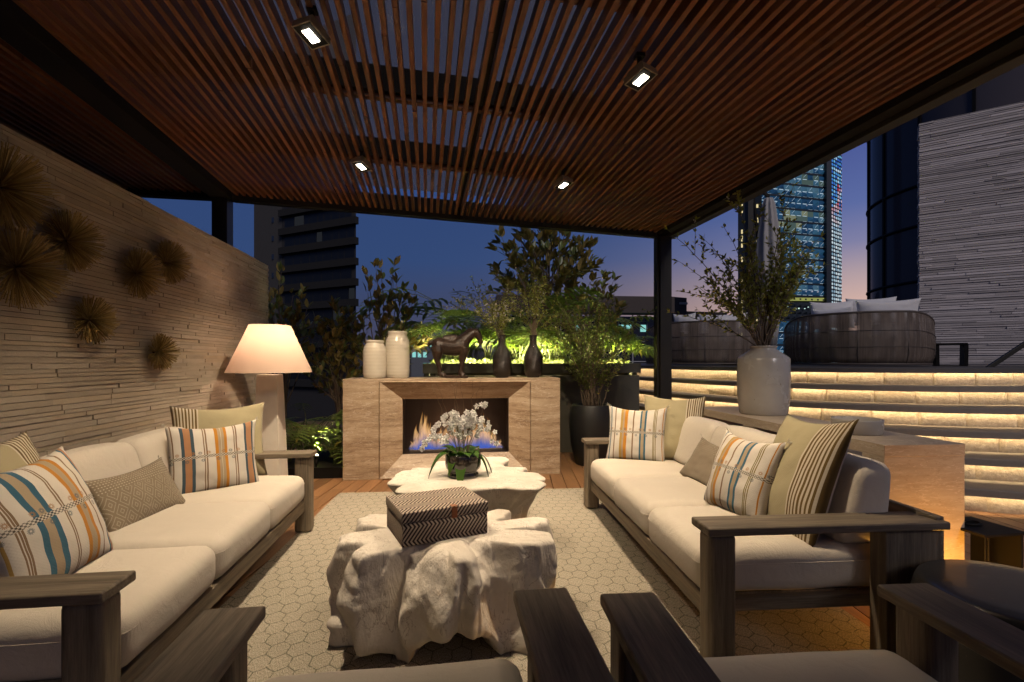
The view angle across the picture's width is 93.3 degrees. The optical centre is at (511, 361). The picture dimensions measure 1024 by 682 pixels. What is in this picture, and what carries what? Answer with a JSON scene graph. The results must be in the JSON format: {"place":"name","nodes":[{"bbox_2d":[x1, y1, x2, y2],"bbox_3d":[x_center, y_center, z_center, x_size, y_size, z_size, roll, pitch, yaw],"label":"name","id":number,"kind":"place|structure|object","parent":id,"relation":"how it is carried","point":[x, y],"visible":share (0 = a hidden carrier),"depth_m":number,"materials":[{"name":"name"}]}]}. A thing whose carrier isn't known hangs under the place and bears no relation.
{"place":"outdoors","nodes":[
{"label":"outdoors","id":0,"kind":"place"},
{"bbox_2d":[254,182,358,418],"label":"apartment tower","id":1,"kind":"structure","parent":0,"point":[314,251],"depth_m":88.34,"materials":[{"name":"concrete"}]},
{"bbox_2d":[272,217,273,277],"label":"slit windows","id":2,"kind":"structure","parent":1,"relation":"in","point":[272,217],"depth_m":93.37,"materials":[{"name":"black glass"}]},
{"bbox_2d":[287,419,333,424],"bbox_3d":[1.468,1.490,4.224,16.000,0.250,16.000,0,0,-7],"label":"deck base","id":3,"kind":"object","parent":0,"point":[295,420],"depth_m":11.19,"materials":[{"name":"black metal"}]},
{"bbox_2d":[356,345,364,376],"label":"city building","id":4,"kind":"structure","parent":0,"point":[361,362],"depth_m":211.10,"materials":[{"name":"black"}]},
{"bbox_2d":[411,336,432,376],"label":"city building","id":5,"kind":"structure","parent":0,"point":[416,366],"depth_m":141.57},
{"bbox_2d":[412,345,430,356],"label":"windows","id":6,"kind":"structure","parent":5,"relation":"in","point":[414,353],"depth_m":141.47,"materials":[{"name":"teal glass"}]},
{"bbox_2d":[442,348,484,359],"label":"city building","id":7,"kind":"structure","parent":0,"point":[481,354],"depth_m":236.09,"materials":[{"name":"grey"}]},
{"bbox_2d":[143,143,866,350],"label":"sky","id":8,"kind":"structure","parent":0,"point":[440,257],"materials":[{"name":"blue"}]},
{"bbox_2d":[495,295,674,362],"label":"city building","id":9,"kind":"structure","parent":0,"point":[636,305],"depth_m":45.35,"materials":[{"name":"grey glass"}]},
{"bbox_2d":[210,421,1023,626],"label":"deck","id":10,"kind":"structure","parent":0,"point":[328,490],"depth_m":4.69,"materials":[{"name":"brown wood"}]},
{"bbox_2d":[0,124,268,456],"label":"stone wall","id":11,"kind":"structure","parent":10,"relation":"on","point":[63,385],"depth_m":3.25,"materials":[{"name":"beige stone"}]},
{"bbox_2d":[0,141,60,232],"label":"wall sculpture","id":12,"kind":"object","parent":11,"relation":"attached to","point":[15,203],"depth_m":2.36,"materials":[{"name":"gold metal"}]},
{"bbox_2d":[0,224,72,310],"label":"wall sculpture","id":13,"kind":"object","parent":11,"relation":"attached to","point":[27,274],"depth_m":2.42,"materials":[{"name":"gold metal"}]},
{"bbox_2d":[42,208,106,272],"bbox_3d":[-2.473,-0.692,2.774,0.209,0.358,0.365,0,0,-7],"label":"wall sculpture","id":14,"kind":"object","parent":11,"relation":"attached to","point":[72,236],"depth_m":2.74,"materials":[{"name":"gold metal"}]},
{"bbox_2d":[71,295,120,344],"bbox_3d":[-2.508,-0.253,2.945,0.185,0.307,0.310,0,0,-7],"label":"wall sculpture","id":15,"kind":"object","parent":11,"relation":"attached to","point":[97,317],"depth_m":2.92,"materials":[{"name":"brown plant"}]},
{"bbox_2d":[121,247,166,298],"bbox_3d":[-2.557,-0.618,3.389,0.202,0.359,0.364,0,0,-7],"label":"wall sculpture","id":16,"kind":"object","parent":11,"relation":"attached to","point":[142,277],"depth_m":3.35,"materials":[{"name":"gold metal"}]},
{"bbox_2d":[147,333,179,369],"bbox_3d":[-2.604,-0.073,3.641,0.174,0.286,0.285,0,0,-7],"label":"wall sculpture","id":17,"kind":"object","parent":11,"relation":"attached to","point":[160,356],"depth_m":3.60,"materials":[{"name":"gold metal"}]},
{"bbox_2d":[155,239,190,284],"bbox_3d":[-2.603,-0.769,3.752,0.204,0.354,0.354,0,0,-7],"label":"wall sculpture","id":18,"kind":"object","parent":11,"relation":"attached to","point":[169,257],"depth_m":3.72,"materials":[{"name":"gold metal"}]},
{"bbox_2d":[224,324,311,475],"bbox_3d":[-2.349,0.475,4.697,0.764,1.650,0.764,0,0,-7],"label":"floor lamp","id":19,"kind":"object","parent":10,"relation":"on","point":[269,349],"visible":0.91,"depth_m":4.58,"materials":[{"name":"fabric"}]},
{"bbox_2d":[268,261,328,434],"bbox_3d":[-3.228,-0.117,7.010,1.117,2.634,0.666,0,0,3],"label":"magnolia tree","id":20,"kind":"object","parent":10,"relation":"on","point":[295,318],"visible":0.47,"depth_m":6.91,"materials":[{"name":"green plant"}]},
{"bbox_2d":[287,450,342,478],"bbox_3d":[-2.507,1.240,5.949,1.100,0.120,1.255,0,0,-7],"label":"garden bed","id":21,"kind":"object","parent":10,"relation":"on","point":[325,468],"visible":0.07,"depth_m":5.39,"materials":[{"name":"black metal"}]},
{"bbox_2d":[285,417,341,461],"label":"philodendron plant","id":22,"kind":"object","parent":21,"relation":"on","point":[290,459],"visible":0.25,"depth_m":5.79,"materials":[{"name":"green plant"}]},
{"bbox_2d":[285,403,342,449],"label":"philodendron plant","id":23,"kind":"object","parent":21,"relation":"on","point":[297,405],"visible":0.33,"depth_m":6.33,"materials":[{"name":"green plant"}]},
{"bbox_2d":[286,413,342,458],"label":"philodendron plant","id":24,"kind":"object","parent":21,"relation":"on","point":[324,431],"visible":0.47,"depth_m":5.48,"materials":[{"name":"green plant"}]},
{"bbox_2d":[286,419,342,456],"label":"philodendron plant","id":25,"kind":"object","parent":21,"relation":"on","point":[341,428],"visible":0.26,"depth_m":5.88,"materials":[{"name":"green plant"}]},
{"bbox_2d":[314,454,318,466],"bbox_3d":[-2.229,1.134,5.516,0.048,0.152,0.069,0,0,-7],"label":"garden spotlight","id":26,"kind":"object","parent":21,"relation":"on","point":[316,459],"visible":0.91,"depth_m":5.50,"materials":[{"name":"black metal"}]},
{"bbox_2d":[286,426,349,469],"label":"philodendron plant","id":27,"kind":"object","parent":21,"relation":"on","point":[337,457],"visible":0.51,"depth_m":5.68,"materials":[{"name":"green plant"}]},
{"bbox_2d":[301,295,371,440],"bbox_3d":[-2.440,0.142,6.856,1.554,2.117,0.882,0,0,-7],"label":"magnolia tree","id":28,"kind":"object","parent":10,"relation":"on","point":[333,335],"visible":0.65,"depth_m":6.74,"materials":[{"name":"green plant"}]},
{"bbox_2d":[334,256,436,361],"bbox_3d":[-1.771,-0.247,6.804,1.485,2.494,0.944,0,0,-7],"label":"magnolia tree","id":29,"kind":"object","parent":10,"relation":"on","point":[377,303],"visible":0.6,"depth_m":6.71,"materials":[{"name":"green plant"}]},
{"bbox_2d":[343,376,559,479],"bbox_3d":[-0.684,0.746,5.727,2.427,1.108,0.618,0,0,-7],"label":"fireplace","id":30,"kind":"object","parent":10,"relation":"on","point":[388,423],"visible":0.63,"depth_m":5.55,"materials":[{"name":"brown stone"}]},
{"bbox_2d":[363,340,386,378],"bbox_3d":[-1.572,-0.025,5.544,0.262,0.435,0.262,0,0,-7],"label":"ceramic jar","id":31,"kind":"object","parent":30,"relation":"on","point":[374,359],"visible":0.98,"depth_m":5.44,"materials":[{"name":"white ceramic"}]},
{"bbox_2d":[385,331,409,377],"bbox_3d":[-1.342,-0.081,5.674,0.280,0.545,0.280,0,0,-7],"label":"ceramic jar","id":32,"kind":"object","parent":30,"relation":"on","point":[397,345],"visible":1,"depth_m":5.56,"materials":[{"name":"white ceramic"}]},
{"bbox_2d":[427,328,482,377],"bbox_3d":[-0.670,-0.102,5.681,0.654,0.589,0.233,0,0,-7],"label":"horse statue","id":33,"kind":"object","parent":30,"relation":"on","point":[453,345],"visible":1,"depth_m":5.60,"materials":[{"name":"brown metal"}]},
{"bbox_2d":[492,335,511,377],"bbox_3d":[-0.119,-0.063,5.773,0.233,0.510,0.233,0,0,-7],"label":"black vase","id":34,"kind":"object","parent":30,"relation":"on","point":[501,363],"visible":0.98,"depth_m":5.69,"materials":[{"name":"ceramic"}]},
{"bbox_2d":[443,278,513,336],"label":"vase twigs","id":35,"kind":"object","parent":34,"relation":"in","point":[503,320],"visible":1,"depth_m":5.73,"materials":[{"name":"green plant"}]},
{"bbox_2d":[523,335,542,377],"bbox_3d":[0.255,-0.063,5.841,0.233,0.510,0.233,0,0,-7],"label":"black vase","id":36,"kind":"object","parent":30,"relation":"on","point":[533,363],"visible":0.98,"depth_m":5.76,"materials":[{"name":"ceramic"}]},
{"bbox_2d":[505,258,562,334],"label":"vase twigs","id":37,"kind":"object","parent":36,"relation":"in","point":[536,303],"visible":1,"depth_m":5.81,"materials":[{"name":"green plant"}]},
{"bbox_2d":[0,0,1023,399],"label":"pergola","id":38,"kind":"object","parent":10,"relation":"on","point":[222,106],"visible":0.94,"depth_m":3.17,"materials":[{"name":"brown wood"}]},
{"bbox_2d":[291,5,330,49],"bbox_3d":[-0.978,-1.655,2.361,0.117,0.170,0.142,0,0,21],"label":"flood light","id":39,"kind":"object","parent":38,"relation":"attached to","point":[310,30],"visible":1,"depth_m":2.35,"materials":[{"name":"grey metal"}]},
{"bbox_2d":[350,148,371,172],"bbox_3d":[-1.239,-1.670,3.981,0.117,0.170,0.142,0,0,21],"label":"flood light","id":40,"kind":"object","parent":38,"relation":"attached to","point":[361,163],"visible":0.94,"depth_m":3.96,"materials":[{"name":"grey metal"}]},
{"bbox_2d":[553,168,573,190],"bbox_3d":[0.450,-1.615,4.250,0.117,0.170,0.142,0,0,-36],"label":"flood light","id":41,"kind":"object","parent":38,"relation":"attached to","point":[563,182],"visible":0.89,"depth_m":4.23,"materials":[{"name":"grey metal"}]},
{"bbox_2d":[623,52,657,91],"bbox_3d":[0.692,-1.585,2.608,0.117,0.170,0.142,0,0,-36],"label":"flood light","id":42,"kind":"object","parent":38,"relation":"attached to","point":[641,74],"visible":1,"depth_m":2.60,"materials":[{"name":"grey metal"}]},
{"bbox_2d":[423,363,640,452],"bbox_3d":[0.203,0.662,7.751,3.120,1.275,1.880,0,0,-7],"label":"raised planter","id":43,"kind":"object","parent":10,"relation":"on","point":[623,392],"visible":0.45,"depth_m":6.92,"materials":[{"name":"concrete"}]},
{"bbox_2d":[376,316,509,359],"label":"philodendron plant","id":44,"kind":"object","parent":43,"relation":"on","point":[409,323],"visible":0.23,"depth_m":6.96,"materials":[{"name":"green plant"}]},
{"bbox_2d":[378,314,524,359],"bbox_3d":[-0.868,-0.258,7.254,2.157,0.780,2.471,0,0,16],"label":"philodendron plant","id":45,"kind":"object","parent":43,"relation":"on","point":[486,337],"visible":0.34,"depth_m":6.83,"materials":[{"name":"green plant"}]},
{"bbox_2d":[351,276,584,358],"bbox_3d":[-0.777,-0.706,7.859,3.541,1.676,3.222,0,0,-7],"label":"philodendron plant","id":46,"kind":"object","parent":43,"relation":"on","point":[460,312],"visible":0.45,"depth_m":7.12,"materials":[{"name":"green plant"}]},
{"bbox_2d":[399,291,572,358],"bbox_3d":[-0.352,-0.420,7.381,2.665,1.105,2.474,0,0,-7],"label":"philodendron plant","id":47,"kind":"object","parent":43,"relation":"on","point":[487,354],"visible":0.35,"depth_m":7.04,"materials":[{"name":"green plant"}]},
{"bbox_2d":[438,301,578,352],"bbox_3d":[-0.107,-0.403,7.749,2.404,1.070,2.240,0,0,17],"label":"philodendron plant","id":48,"kind":"object","parent":43,"relation":"on","point":[522,333],"visible":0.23,"depth_m":7.26,"materials":[{"name":"green plant"}]},
{"bbox_2d":[467,322,570,361],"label":"philodendron plant","id":49,"kind":"object","parent":43,"relation":"on","point":[521,356],"visible":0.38,"depth_m":7.17,"materials":[{"name":"green plant"}]},
{"bbox_2d":[449,286,603,354],"bbox_3d":[0.177,-0.521,8.127,2.853,1.307,2.628,0,0,-7],"label":"philodendron plant","id":50,"kind":"object","parent":43,"relation":"on","point":[592,291],"visible":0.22,"depth_m":7.55,"materials":[{"name":"green plant"}]},
{"bbox_2d":[429,354,629,362],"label":"ground cover","id":51,"kind":"object","parent":43,"relation":"on","point":[516,360],"visible":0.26,"depth_m":7.09,"materials":[{"name":"green plant"}]},
{"bbox_2d":[484,201,604,358],"bbox_3d":[0.550,-1.248,7.869,2.079,2.796,1.519,0,0,-7],"label":"magnolia tree","id":52,"kind":"object","parent":43,"relation":"on","point":[565,269],"visible":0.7,"depth_m":7.73,"materials":[{"name":"green plant"}]},
{"bbox_2d":[498,315,627,362],"bbox_3d":[0.614,-0.289,7.441,2.088,0.843,2.138,0,0,44],"label":"philodendron plant","id":53,"kind":"object","parent":43,"relation":"on","point":[554,355],"visible":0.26,"depth_m":7.30,"materials":[{"name":"green plant"}]},
{"bbox_2d":[494,317,647,358],"bbox_3d":[0.792,-0.296,7.877,2.291,0.856,2.428,0,0,-21],"label":"philodendron plant","id":54,"kind":"object","parent":43,"relation":"on","point":[623,332],"visible":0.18,"depth_m":7.55,"materials":[{"name":"green plant"}]},
{"bbox_2d":[512,329,641,358],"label":"philodendron plant","id":55,"kind":"object","parent":43,"relation":"on","point":[632,341],"visible":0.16,"depth_m":7.13,"materials":[{"name":"green plant"}]},
{"bbox_2d":[550,269,628,333],"bbox_3d":[1.221,-0.730,8.316,1.467,1.761,1.010,0,0,-7],"label":"magnolia tree","id":56,"kind":"object","parent":43,"relation":"on","point":[607,295],"visible":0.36,"depth_m":8.24,"materials":[{"name":"green plant"}]},
{"bbox_2d":[544,304,653,353],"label":"philodendron plant","id":57,"kind":"object","parent":43,"relation":"on","point":[619,318],"visible":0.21,"depth_m":7.65,"materials":[{"name":"green plant"}]},
{"bbox_2d":[556,326,653,359],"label":"philodendron plant","id":58,"kind":"object","parent":43,"relation":"on","point":[643,350],"visible":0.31,"depth_m":7.33,"materials":[{"name":"green plant"}]},
{"bbox_2d":[218,488,869,681],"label":"rug","id":59,"kind":"object","parent":10,"relation":"on","point":[600,549],"visible":0.22,"depth_m":2.58,"materials":[{"name":"beige carpet"}]},
{"bbox_2d":[0,427,316,681],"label":"sofa","id":60,"kind":"object","parent":59,"relation":"on","point":[138,599],"visible":0.58,"depth_m":1.96,"materials":[{"name":"beige fabric"}]},
{"bbox_2d":[0,431,39,472],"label":"throw pillow","id":61,"kind":"object","parent":60,"relation":"on","point":[18,451],"visible":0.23,"depth_m":1.94,"materials":[{"name":"beige fabric"}]},
{"bbox_2d":[0,446,112,576],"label":"throw pillow","id":62,"kind":"object","parent":60,"relation":"on","point":[52,521],"visible":0.89,"depth_m":1.82,"materials":[{"name":"multicoloured fabric"}]},
{"bbox_2d":[85,455,185,531],"bbox_3d":[-2.029,0.719,2.627,0.131,0.366,0.639,-34,2,-3],"label":"throw pillow","id":63,"kind":"object","parent":60,"relation":"on","point":[129,498],"visible":0.84,"depth_m":2.53,"materials":[{"name":"beige fabric"}]},
{"bbox_2d":[160,416,258,493],"bbox_3d":[-1.970,0.637,3.203,0.571,0.511,0.158,0,-15,-43],"label":"throw pillow","id":64,"kind":"object","parent":60,"relation":"on","point":[208,459],"visible":0.86,"depth_m":3.13,"materials":[{"name":"fabric"}]},
{"bbox_2d":[170,402,266,474],"bbox_3d":[-2.128,0.586,3.524,0.600,0.560,0.182,0,-14,-35],"label":"throw pillow","id":65,"kind":"object","parent":60,"relation":"on","point":[185,418],"visible":0.37,"depth_m":3.53,"materials":[{"name":"beige fabric"}]},
{"bbox_2d":[134,587,614,681],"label":"armchair","id":66,"kind":"object","parent":59,"relation":"on","point":[208,645],"visible":1,"depth_m":1.24,"materials":[{"name":"brown wood"}]},
{"bbox_2d":[326,509,557,662],"bbox_3d":[-0.303,1.055,2.348,1.127,0.468,0.813,0,0,-7],"label":"root table","id":67,"kind":"object","parent":59,"relation":"on","point":[389,594],"visible":0.84,"depth_m":2.11,"materials":[{"name":"white paint"}]},
{"bbox_2d":[386,486,487,547],"bbox_3d":[-0.370,0.747,2.370,0.420,0.156,0.325,0,0,-27],"label":"storage box","id":68,"kind":"object","parent":67,"relation":"on","point":[420,518],"visible":1,"depth_m":2.26,"materials":[{"name":"black fabric"}]},
{"bbox_2d":[387,457,545,518],"bbox_3d":[-0.339,1.055,3.661,1.111,0.469,1.310,0,0,-7],"label":"root table","id":69,"kind":"object","parent":59,"relation":"on","point":[514,491],"visible":0.41,"depth_m":3.31,"materials":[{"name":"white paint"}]},
{"bbox_2d":[419,380,498,480],"bbox_3d":[-0.379,0.543,3.492,0.581,0.830,0.322,0,0,-7],"label":"orchid pot","id":70,"kind":"object","parent":69,"relation":"on","point":[463,463],"visible":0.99,"depth_m":3.45,"materials":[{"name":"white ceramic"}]},
{"bbox_2d":[581,416,949,657],"bbox_3d":[1.247,0.870,3.205,1.070,0.840,2.380,0,0,-4],"label":"sofa","id":71,"kind":"object","parent":59,"relation":"on","point":[719,566],"visible":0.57,"depth_m":2.18,"materials":[{"name":"beige fabric"}]},
{"bbox_2d":[606,404,669,461],"bbox_3d":[1.069,0.624,4.154,0.545,0.528,0.160,0,-13,25],"label":"throw pillow","id":72,"kind":"object","parent":71,"relation":"on","point":[636,435],"visible":0.93,"depth_m":4.09,"materials":[{"name":"fabric"}]},
{"bbox_2d":[644,394,705,459],"bbox_3d":[1.371,0.570,4.133,0.520,0.580,0.180,0,-12,30],"label":"throw pillow","id":73,"kind":"object","parent":71,"relation":"on","point":[679,413],"visible":0.48,"depth_m":4.07,"materials":[{"name":"beige fabric"}]},
{"bbox_2d":[679,433,718,485],"bbox_3d":[1.384,0.717,3.363,0.126,0.386,0.642,34,-3,-4],"label":"throw pillow","id":74,"kind":"object","parent":71,"relation":"on","point":[698,465],"visible":0.48,"depth_m":3.40,"materials":[{"name":"beige fabric"}]},
{"bbox_2d":[704,428,790,514],"bbox_3d":[1.301,0.645,2.731,0.208,0.515,0.513,25,-6,-12],"label":"throw pillow","id":75,"kind":"object","parent":71,"relation":"on","point":[742,476],"visible":0.86,"depth_m":2.62,"materials":[{"name":"fabric"}]},
{"bbox_2d":[766,414,858,546],"bbox_3d":[1.481,0.587,2.512,0.208,0.660,0.600,24,-3,2],"label":"throw pillow","id":76,"kind":"object","parent":71,"relation":"on","point":[807,474],"visible":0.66,"depth_m":2.33,"materials":[{"name":"beige fabric"}]},
{"bbox_2d":[600,583,1023,681],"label":"armchair","id":77,"kind":"object","parent":59,"relation":"on","point":[650,641],"visible":1,"depth_m":1.30,"materials":[{"name":"brown wood"}]},
{"bbox_2d":[569,403,611,465],"bbox_3d":[1.015,0.922,6.162,0.570,0.755,0.570,0,0,-7],"label":"plant pot","id":78,"kind":"object","parent":10,"relation":"on","point":[589,421],"visible":0.6,"depth_m":5.93,"materials":[{"name":"black ceramic"}]},
{"bbox_2d":[537,291,656,405],"bbox_3d":[1.044,-0.113,6.163,1.468,1.461,1.240,0,0,-7],"label":"potted shrub","id":79,"kind":"object","parent":78,"relation":"in","point":[589,382],"visible":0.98,"depth_m":6.09,"materials":[{"name":"green plant"}]},
{"bbox_2d":[637,365,1023,514],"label":"garden steps","id":80,"kind":"structure","parent":10,"relation":"on","point":[978,413],"depth_m":5.46,"materials":[{"name":"stone"}]},
{"bbox_2d":[703,406,964,559],"bbox_3d":[2.081,0.868,3.611,0.460,0.864,2.150,0,0,-5],"label":"console table","id":81,"kind":"object","parent":10,"relation":"on","point":[927,474],"visible":0.37,"depth_m":2.55,"materials":[{"name":"beige stone"}]},
{"bbox_2d":[737,346,790,415],"bbox_3d":[2.089,0.153,4.023,0.400,0.565,0.400,0,0,-7],"label":"crock vase","id":82,"kind":"object","parent":81,"relation":"on","point":[763,380],"visible":1,"depth_m":3.87,"materials":[{"name":"grey ceramic"}]},
{"bbox_2d":[664,182,825,345],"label":"blossom branches","id":83,"kind":"object","parent":82,"relation":"in","point":[778,297],"visible":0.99,"depth_m":3.99,"materials":[{"name":"green plant"}]},
{"bbox_2d":[830,416,883,435],"bbox_3d":[2.107,0.392,2.956,0.268,0.088,0.268,0,0,-7],"label":"bowl","id":84,"kind":"object","parent":81,"relation":"on","point":[867,426],"visible":0.75,"depth_m":2.84,"materials":[{"name":"grey ceramic"}]},
{"bbox_2d":[910,559,1023,681],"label":"ceramic stool","id":85,"kind":"object","parent":10,"relation":"on","point":[996,590],"visible":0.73,"depth_m":1.75,"materials":[{"name":"ceramic"}]},
{"bbox_2d":[960,516,1023,567],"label":"side table","id":86,"kind":"object","parent":10,"relation":"on","point":[990,542],"visible":0.44,"depth_m":2.56,"materials":[{"name":"brown wood"}]},
{"bbox_2d":[965,519,981,525],"bbox_3d":[2.483,0.874,2.622,0.117,0.012,0.082,0,0,-7],"label":"black ring","id":87,"kind":"object","parent":86,"relation":"on","point":[978,522],"visible":0.66,"depth_m":2.60,"materials":[{"name":"metal"}]},
{"bbox_2d":[762,155,841,362],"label":"glass tower","id":88,"kind":"structure","parent":0,"point":[815,205],"depth_m":122.57,"materials":[{"name":"blue glass"}]},
{"bbox_2d":[641,363,1023,367],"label":"terrace platform","id":89,"kind":"structure","parent":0,"point":[922,366],"depth_m":7.90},
{"bbox_2d":[645,320,760,364],"bbox_3d":[4.332,-0.384,10.914,2.607,0.894,2.539,0,0,21],"label":"round daybed","id":90,"kind":"object","parent":89,"relation":"on","point":[693,345],"visible":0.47,"depth_m":9.76,"materials":[{"name":"wicker"}]},
{"bbox_2d":[673,313,695,321],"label":"throw pillow","id":91,"kind":"object","parent":90,"relation":"on","point":[681,317],"visible":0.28,"depth_m":10.28,"materials":[{"name":"white fabric"}]},
{"bbox_2d":[699,313,745,332],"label":"throw pillow","id":92,"kind":"object","parent":90,"relation":"on","point":[723,317],"visible":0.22,"depth_m":10.15,"materials":[{"name":"white fabric"}]},
{"bbox_2d":[736,192,780,362],"bbox_3d":[5.176,-2.022,10.303,1.020,4.200,0.900,0,0,-7],"label":"closed umbrella","id":93,"kind":"object","parent":89,"relation":"on","point":[763,231],"visible":0.45,"depth_m":10.15,"materials":[{"name":"grey fabric"}]},
{"bbox_2d":[783,310,935,364],"bbox_3d":[6.300,-0.384,8.905,2.287,0.894,2.219,0,0,33],"label":"round daybed","id":94,"kind":"object","parent":89,"relation":"on","point":[853,338],"visible":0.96,"depth_m":8.00,"materials":[{"name":"wicker"}]},
{"bbox_2d":[809,300,853,313],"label":"throw pillow","id":95,"kind":"object","parent":94,"relation":"on","point":[826,306],"visible":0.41,"depth_m":9.10,"materials":[{"name":"white fabric"}]},
{"bbox_2d":[811,306,852,328],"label":"throw pillow","id":96,"kind":"object","parent":94,"relation":"on","point":[848,309],"visible":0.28,"depth_m":8.48,"materials":[{"name":"white fabric"}]},
{"bbox_2d":[845,296,896,310],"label":"throw pillow","id":97,"kind":"object","parent":94,"relation":"on","point":[875,300],"visible":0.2,"depth_m":8.99,"materials":[{"name":"white fabric"}]},
{"bbox_2d":[856,298,920,324],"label":"throw pillow","id":98,"kind":"object","parent":94,"relation":"on","point":[911,304],"visible":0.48,"depth_m":8.13,"materials":[{"name":"white fabric"}]},
{"bbox_2d":[932,343,968,365],"bbox_3d":[7.495,-0.117,8.284,0.420,0.390,0.360,0,0,33],"label":"terrace side table","id":99,"kind":"object","parent":89,"relation":"on","point":[964,354],"visible":0.76,"depth_m":8.17,"materials":[{"name":"black metal"}]},
{"bbox_2d":[986,341,1023,366],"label":"handrail","id":100,"kind":"object","parent":89,"relation":"on","point":[1011,352],"visible":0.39,"depth_m":6.94,"materials":[{"name":"brown metal"}]},
{"bbox_2d":[866,64,1023,331],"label":"curved tower","id":101,"kind":"structure","parent":0,"point":[891,216],"depth_m":33.30,"materials":[{"name":"blue glass"}]},
{"bbox_2d":[917,101,1023,364],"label":"stone wall","id":102,"kind":"structure","parent":0,"point":[970,230],"depth_m":10.50,"materials":[{"name":"grey stone"}]},
{"label":"ground","id":103,"kind":"structure","parent":0,"visible":0},
{"bbox_2d":[672,297,687,362],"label":"city building","id":104,"kind":"structure","parent":103,"relation":"on","point":[681,303],"depth_m":63.34,"materials":[{"name":"black"}]},
{"bbox_2d":[687,311,726,362],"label":"city building","id":105,"kind":"structure","parent":103,"relation":"on","point":[714,313],"depth_m":67.11,"materials":[{"name":"grey"}]},
{"bbox_2d":[738,194,761,335],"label":"slim tower","id":106,"kind":"structure","parent":103,"relation":"on","point":[741,227],"depth_m":105.37,"materials":[{"name":"grey glass"}]}
]}

